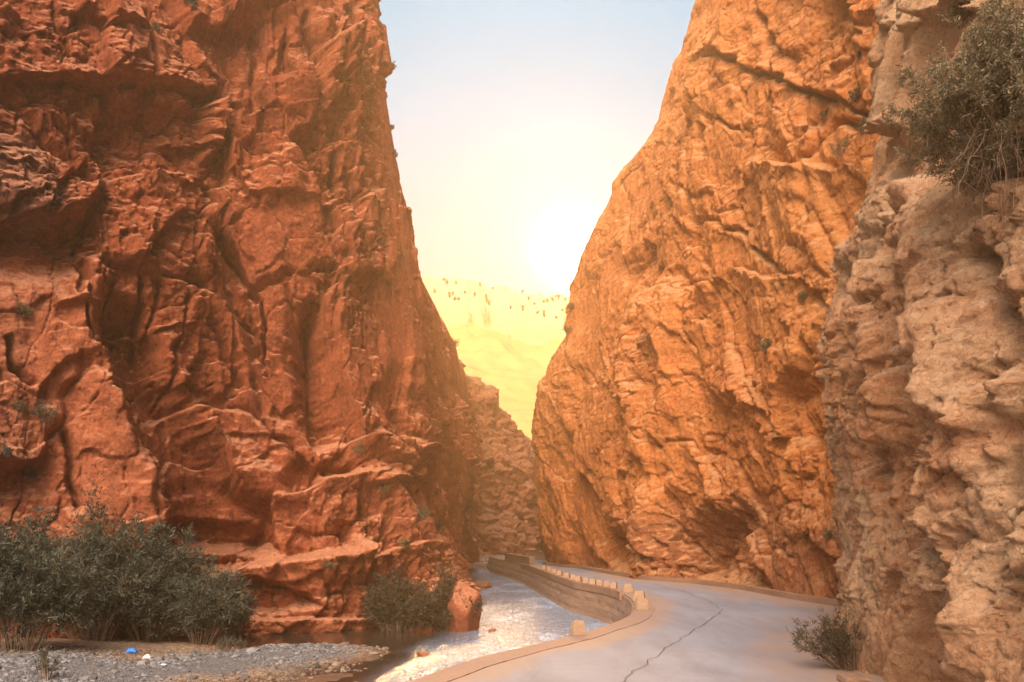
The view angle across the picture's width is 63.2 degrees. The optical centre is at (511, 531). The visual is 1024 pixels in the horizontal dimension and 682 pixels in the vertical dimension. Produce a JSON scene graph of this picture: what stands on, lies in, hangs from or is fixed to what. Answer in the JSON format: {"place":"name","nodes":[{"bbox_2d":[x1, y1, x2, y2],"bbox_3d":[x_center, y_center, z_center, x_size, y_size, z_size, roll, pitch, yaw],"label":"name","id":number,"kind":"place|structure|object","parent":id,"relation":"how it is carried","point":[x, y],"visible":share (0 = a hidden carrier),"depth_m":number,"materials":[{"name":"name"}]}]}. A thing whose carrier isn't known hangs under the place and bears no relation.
{"place":"outdoors","nodes":[
{"label":"outdoors","id":0,"kind":"place"},
{"bbox_2d":[0,636,390,681],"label":"ground","id":1,"kind":"structure","parent":0,"point":[181,643],"depth_m":27.90,"materials":[{"name":"grey gravel"}]},
{"bbox_2d":[32,640,59,679],"bbox_3d":[-13.015,3.574,23.241,0.670,1.187,0.928,0,0,0],"label":"sapling","id":2,"kind":"object","parent":1,"relation":"on","point":[43,654],"visible":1,"depth_m":23.11,"materials":[{"name":"green plant"}]},
{"bbox_2d":[0,504,111,650],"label":"bush","id":3,"kind":"object","parent":1,"relation":"on","point":[30,588],"visible":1,"depth_m":27.43,"materials":[{"name":"green plant"}]},
{"bbox_2d":[16,466,171,641],"bbox_3d":[-16.502,0.897,32.689,6.802,6.878,5.639,0,0,0],"label":"bush","id":4,"kind":"object","parent":1,"relation":"on","point":[93,541],"visible":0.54,"depth_m":32.08,"materials":[{"name":"green plant"}]},
{"bbox_2d":[125,647,137,652],"bbox_3d":[-13.405,4.185,29.319,0.394,0.165,0.267,0,0,0],"label":"plastic bag","id":5,"kind":"object","parent":1,"relation":"on","point":[131,650],"visible":1,"depth_m":29.23,"materials":[{"name":"blue plastic"}]},
{"bbox_2d":[142,654,151,658],"bbox_3d":[-12.353,4.230,28.166,0.276,0.151,0.193,0,0,0],"label":"paper scrap","id":6,"kind":"object","parent":1,"relation":"on","point":[147,656],"visible":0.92,"depth_m":28.11,"materials":[{"name":"white paper"}]},
{"bbox_2d":[94,516,218,641],"bbox_3d":[-14.795,1.864,33.672,6.039,5.223,5.017,0,0,0],"label":"bush","id":7,"kind":"object","parent":1,"relation":"on","point":[174,560],"visible":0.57,"depth_m":33.05,"materials":[{"name":"green plant"}]},
{"bbox_2d":[156,553,259,644],"bbox_3d":[-12.051,2.735,33.239,3.992,3.882,3.833,0,0,0],"label":"bush","id":8,"kind":"object","parent":1,"relation":"on","point":[220,608],"visible":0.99,"depth_m":32.63,"materials":[{"name":"green plant"}]},
{"bbox_2d":[211,633,238,651],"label":"reed tuft","id":9,"kind":"object","parent":1,"relation":"on","point":[226,645],"visible":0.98,"depth_m":30.64,"materials":[{"name":"beige plant"}]},
{"bbox_2d":[222,618,249,638],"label":"bush","id":10,"kind":"object","parent":1,"relation":"on","point":[238,633],"visible":0.3,"depth_m":34.99,"materials":[{"name":"green plant"}]},
{"bbox_2d":[232,635,247,648],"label":"reed tuft","id":11,"kind":"object","parent":1,"relation":"on","point":[240,645],"visible":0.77,"depth_m":31.84,"materials":[{"name":"beige plant"}]},
{"bbox_2d":[355,563,439,631],"bbox_3d":[-5.160,3.194,38.290,4.044,3.604,3.604,0,0,0],"label":"bush","id":12,"kind":"object","parent":1,"relation":"on","point":[400,602],"visible":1,"depth_m":37.81,"materials":[{"name":"green plant"}]},
{"bbox_2d":[413,562,486,630],"bbox_3d":[-3.161,3.211,38.944,4.042,3.578,3.359,0,0,0],"label":"bush","id":13,"kind":"object","parent":1,"relation":"on","point":[444,587],"visible":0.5,"depth_m":38.48,"materials":[{"name":"green plant"}]},
{"bbox_2d":[440,581,481,631],"bbox_3d":[-2.503,3.972,38.975,2.059,3.267,1.890,0,0,35],"label":"boulder","id":14,"kind":"object","parent":1,"relation":"on","point":[462,621],"visible":0.6,"depth_m":38.24,"materials":[{"name":"orange stone"}]},
{"bbox_2d":[469,554,504,568],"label":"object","id":15,"kind":"object","parent":1,"relation":"on","point":[482,562],"visible":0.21,"depth_m":100.44,"materials":[{"name":"stone"}]},
{"bbox_2d":[487,557,633,623],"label":"retaining wall","id":16,"kind":"structure","parent":1,"relation":"on","point":[605,604],"depth_m":48.25,"materials":[{"name":"stone"}]},
{"bbox_2d":[0,0,483,638],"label":"cliff","id":17,"kind":"structure","parent":0,"point":[230,338],"depth_m":39.73,"materials":[{"name":"red stone"}]},
{"bbox_2d":[0,441,13,456],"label":"cliff shrub","id":18,"kind":"object","parent":17,"relation":"on","point":[7,451],"visible":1,"depth_m":31.32,"materials":[{"name":"green plant"}]},
{"bbox_2d":[12,399,25,410],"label":"cliff shrub","id":19,"kind":"object","parent":17,"relation":"on","point":[19,404],"visible":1,"depth_m":32.56,"materials":[{"name":"green plant"}]},
{"bbox_2d":[15,301,33,317],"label":"cliff shrub","id":20,"kind":"object","parent":17,"relation":"on","point":[22,309],"visible":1,"depth_m":33.66,"materials":[{"name":"green plant"}]},
{"bbox_2d":[25,471,36,478],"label":"cliff shrub","id":21,"kind":"object","parent":17,"relation":"on","point":[31,474],"visible":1,"depth_m":33.26,"materials":[{"name":"green plant"}]},
{"bbox_2d":[28,397,60,422],"bbox_3d":[-18.716,-4.857,33.227,0.999,1.087,1.341,0,0,38],"label":"cliff shrub","id":22,"kind":"object","parent":17,"relation":"on","point":[43,416],"visible":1,"depth_m":33.23,"materials":[{"name":"green plant"}]},
{"bbox_2d":[149,19,162,32],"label":"cliff shrub","id":23,"kind":"object","parent":17,"relation":"on","point":[156,25],"visible":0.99,"depth_m":38.55,"materials":[{"name":"green plant"}]},
{"bbox_2d":[182,0,199,7],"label":"cliff shrub","id":24,"kind":"object","parent":17,"relation":"on","point":[193,5],"visible":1,"depth_m":39.45,"materials":[{"name":"green plant"}]},
{"bbox_2d":[322,558,335,568],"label":"cliff shrub","id":25,"kind":"object","parent":17,"relation":"on","point":[330,563],"visible":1,"depth_m":37.40,"materials":[{"name":"green plant"}]},
{"bbox_2d":[346,441,363,455],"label":"cliff shrub","id":26,"kind":"object","parent":17,"relation":"on","point":[359,451],"visible":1,"depth_m":40.77,"materials":[{"name":"green plant"}]},
{"bbox_2d":[380,483,389,493],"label":"cliff shrub","id":27,"kind":"object","parent":17,"relation":"on","point":[384,487],"visible":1,"depth_m":41.09,"materials":[{"name":"green plant"}]},
{"bbox_2d":[398,537,410,546],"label":"cliff shrub","id":28,"kind":"object","parent":17,"relation":"on","point":[404,543],"visible":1,"depth_m":41.56,"materials":[{"name":"green plant"}]},
{"bbox_2d":[415,503,430,518],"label":"cliff shrub","id":29,"kind":"object","parent":17,"relation":"on","point":[421,512],"visible":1,"depth_m":42.38,"materials":[{"name":"green plant"}]},
{"bbox_2d":[435,522,443,528],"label":"cliff shrub","id":30,"kind":"object","parent":17,"relation":"on","point":[438,526],"visible":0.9,"depth_m":51.57,"materials":[{"name":"green plant"}]},
{"bbox_2d":[202,568,608,681],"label":"water","id":31,"kind":"structure","parent":0,"point":[515,614],"depth_m":36.00,"materials":[{"name":"white liquid"}]},
{"bbox_2d":[416,651,428,655],"bbox_3d":[-3.314,4.572,30.805,0.474,0.293,0.312,0,0,0],"label":"boulder","id":32,"kind":"object","parent":31,"relation":"in","point":[422,653],"visible":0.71,"depth_m":30.70,"materials":[{"name":"brown stone"}]},
{"bbox_2d":[474,580,491,587],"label":"boulder","id":33,"kind":"object","parent":31,"relation":"in","point":[483,584],"visible":0.5,"depth_m":67.15,"materials":[{"name":"brown stone"}]},
{"bbox_2d":[421,274,569,439],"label":"hills","id":34,"kind":"structure","parent":0,"point":[505,350],"depth_m":197.96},
{"bbox_2d":[459,359,542,555],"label":"cliff","id":35,"kind":"structure","parent":0,"point":[507,519],"depth_m":108.83,"materials":[{"name":"brown stone"}]},
{"bbox_2d":[408,571,654,681],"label":"pavement","id":36,"kind":"structure","parent":0,"point":[468,667],"depth_m":20.95,"materials":[{"name":"beige concrete"}]},
{"bbox_2d":[564,573,569,577],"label":"guard stone","id":37,"kind":"object","parent":36,"relation":"on","point":[566,575],"visible":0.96,"depth_m":52.95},
{"bbox_2d":[570,574,575,579],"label":"guard stone","id":38,"kind":"object","parent":36,"relation":"on","point":[572,577],"visible":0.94,"depth_m":50.84,"materials":[{"name":"beige stone"}]},
{"bbox_2d":[569,620,585,635],"bbox_3d":[1.885,2.771,23.816,0.408,0.432,0.349,0,0,-17],"label":"guard stone","id":39,"kind":"object","parent":36,"relation":"on","point":[578,628],"visible":1,"depth_m":23.69,"materials":[{"name":"beige stone"}]},
{"bbox_2d":[575,576,581,581],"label":"guard stone","id":40,"kind":"object","parent":36,"relation":"on","point":[578,578],"visible":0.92,"depth_m":48.91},
{"bbox_2d":[589,579,595,584],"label":"guard stone","id":41,"kind":"object","parent":36,"relation":"on","point":[592,581],"visible":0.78,"depth_m":46.19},
{"bbox_2d":[596,580,601,585],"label":"guard stone","id":42,"kind":"object","parent":36,"relation":"on","point":[599,582],"visible":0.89,"depth_m":45.31,"materials":[{"name":"beige stone"}]},
{"bbox_2d":[603,581,609,586],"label":"guard stone","id":43,"kind":"object","parent":36,"relation":"on","point":[606,584],"visible":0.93,"depth_m":44.27,"materials":[{"name":"beige stone"}]},
{"bbox_2d":[610,582,617,588],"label":"guard stone","id":44,"kind":"object","parent":36,"relation":"on","point":[613,585],"visible":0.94,"depth_m":42.95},
{"bbox_2d":[623,584,632,592],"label":"guard stone","id":45,"kind":"object","parent":36,"relation":"on","point":[627,588],"visible":0.97,"depth_m":40.07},
{"bbox_2d":[633,591,644,600],"bbox_3d":[5.425,2.763,35.414,0.485,0.447,0.373,0,0,16],"label":"guard stone","id":46,"kind":"object","parent":36,"relation":"on","point":[639,594],"visible":0.73,"depth_m":35.26,"materials":[{"name":"beige stone"}]},
{"bbox_2d":[634,598,648,609],"bbox_3d":[4.901,2.761,31.523,0.491,0.441,0.359,0,0,-7],"label":"guard stone","id":47,"kind":"object","parent":36,"relation":"on","point":[641,604],"visible":1,"depth_m":31.37,"materials":[{"name":"beige stone"}]},
{"bbox_2d":[379,0,695,296],"label":"sky","id":48,"kind":"structure","parent":0,"point":[516,122],"materials":[{"name":"white"}]},
{"bbox_2d":[449,557,884,681],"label":"road","id":49,"kind":"structure","parent":0,"point":[687,632],"depth_m":21.44,"materials":[{"name":"grey asphalt"}]},
{"bbox_2d":[504,553,534,564],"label":"parapet wall","id":50,"kind":"structure","parent":49,"relation":"on","point":[520,559],"depth_m":78.10,"materials":[{"name":"concrete"}]},
{"bbox_2d":[525,551,545,559],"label":"parapet wall","id":51,"kind":"structure","parent":49,"relation":"on","point":[539,555],"depth_m":86.55,"materials":[{"name":"concrete"}]},
{"bbox_2d":[543,562,838,606],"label":"kerb","id":52,"kind":"structure","parent":49,"relation":"on","point":[800,597],"depth_m":43.99,"materials":[{"name":"beige concrete"}]},
{"bbox_2d":[785,607,861,670],"bbox_3d":[6.856,2.305,18.053,1.767,1.408,1.751,0,0,0],"label":"bush","id":53,"kind":"object","parent":49,"relation":"on","point":[838,638],"visible":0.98,"depth_m":17.91,"materials":[{"name":"green plant"}]},
{"bbox_2d":[836,673,870,681],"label":"concrete block","id":54,"kind":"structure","parent":49,"relation":"on","point":[847,677],"depth_m":16.34,"materials":[{"name":"beige concrete"}]},
{"bbox_2d":[531,0,880,598],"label":"cliff","id":55,"kind":"structure","parent":0,"point":[679,429],"depth_m":48.59,"materials":[{"name":"orange stone"}]},
{"bbox_2d":[563,325,572,334],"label":"cliff shrub","id":56,"kind":"object","parent":55,"relation":"on","point":[569,328],"visible":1,"depth_m":70.95,"materials":[{"name":"green plant"}]},
{"bbox_2d":[567,302,574,310],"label":"cliff shrub","id":57,"kind":"object","parent":55,"relation":"on","point":[571,306],"visible":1,"depth_m":71.50,"materials":[{"name":"green plant"}]},
{"bbox_2d":[756,334,772,351],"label":"cliff shrub","id":58,"kind":"object","parent":55,"relation":"on","point":[766,344],"visible":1,"depth_m":40.41,"materials":[{"name":"green plant"}]},
{"bbox_2d":[797,291,807,300],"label":"cliff shrub","id":59,"kind":"object","parent":55,"relation":"on","point":[801,297],"visible":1,"depth_m":37.86,"materials":[{"name":"green plant"}]},
{"bbox_2d":[819,107,828,120],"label":"cliff shrub","id":60,"kind":"object","parent":55,"relation":"on","point":[824,114],"visible":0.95,"depth_m":39.30,"materials":[{"name":"green plant"}]},
{"bbox_2d":[821,528,833,538],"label":"cliff shrub","id":61,"kind":"object","parent":55,"relation":"on","point":[827,533],"visible":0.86,"depth_m":35.10,"materials":[{"name":"green plant"}]},
{"bbox_2d":[827,132,851,158],"bbox_3d":[14.823,-17.233,37.292,1.296,0.938,0.931,0,0,30],"label":"cliff shrub","id":62,"kind":"object","parent":55,"relation":"on","point":[836,153],"visible":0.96,"depth_m":37.32,"materials":[{"name":"green plant"}]},
{"bbox_2d":[847,87,859,104],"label":"cliff shrub","id":63,"kind":"object","parent":55,"relation":"attached to","point":[854,96],"visible":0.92,"depth_m":36.59,"materials":[{"name":"green plant"}]},
{"bbox_2d":[857,117,866,132],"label":"cliff shrub","id":64,"kind":"object","parent":55,"relation":"on","point":[863,121],"visible":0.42,"depth_m":35.95,"materials":[{"name":"green plant"}]},
{"bbox_2d":[856,49,860,58],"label":"cliff shrub","id":65,"kind":"object","parent":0,"point":[858,55],"visible":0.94,"depth_m":36.50,"materials":[{"name":"green plant"}]},
{"bbox_2d":[815,0,1023,681],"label":"cliff","id":66,"kind":"structure","parent":0,"point":[920,352],"depth_m":13.52,"materials":[{"name":"beige stone"}]},
{"bbox_2d":[877,0,1023,195],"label":"overhanging shrub","id":67,"kind":"object","parent":66,"relation":"on","point":[983,59],"visible":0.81,"depth_m":11.46,"materials":[{"name":"green plant"}]},
{"bbox_2d":[941,1,972,28],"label":"cliff shrub","id":68,"kind":"object","parent":66,"relation":"on","point":[955,10],"visible":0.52,"depth_m":15.43,"materials":[{"name":"green plant"}]},
{"bbox_2d":[917,65,1023,230],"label":"overhanging shrub","id":69,"kind":"object","parent":66,"relation":"attached to","point":[951,98],"visible":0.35,"depth_m":11.35,"materials":[{"name":"green plant"}]}
]}

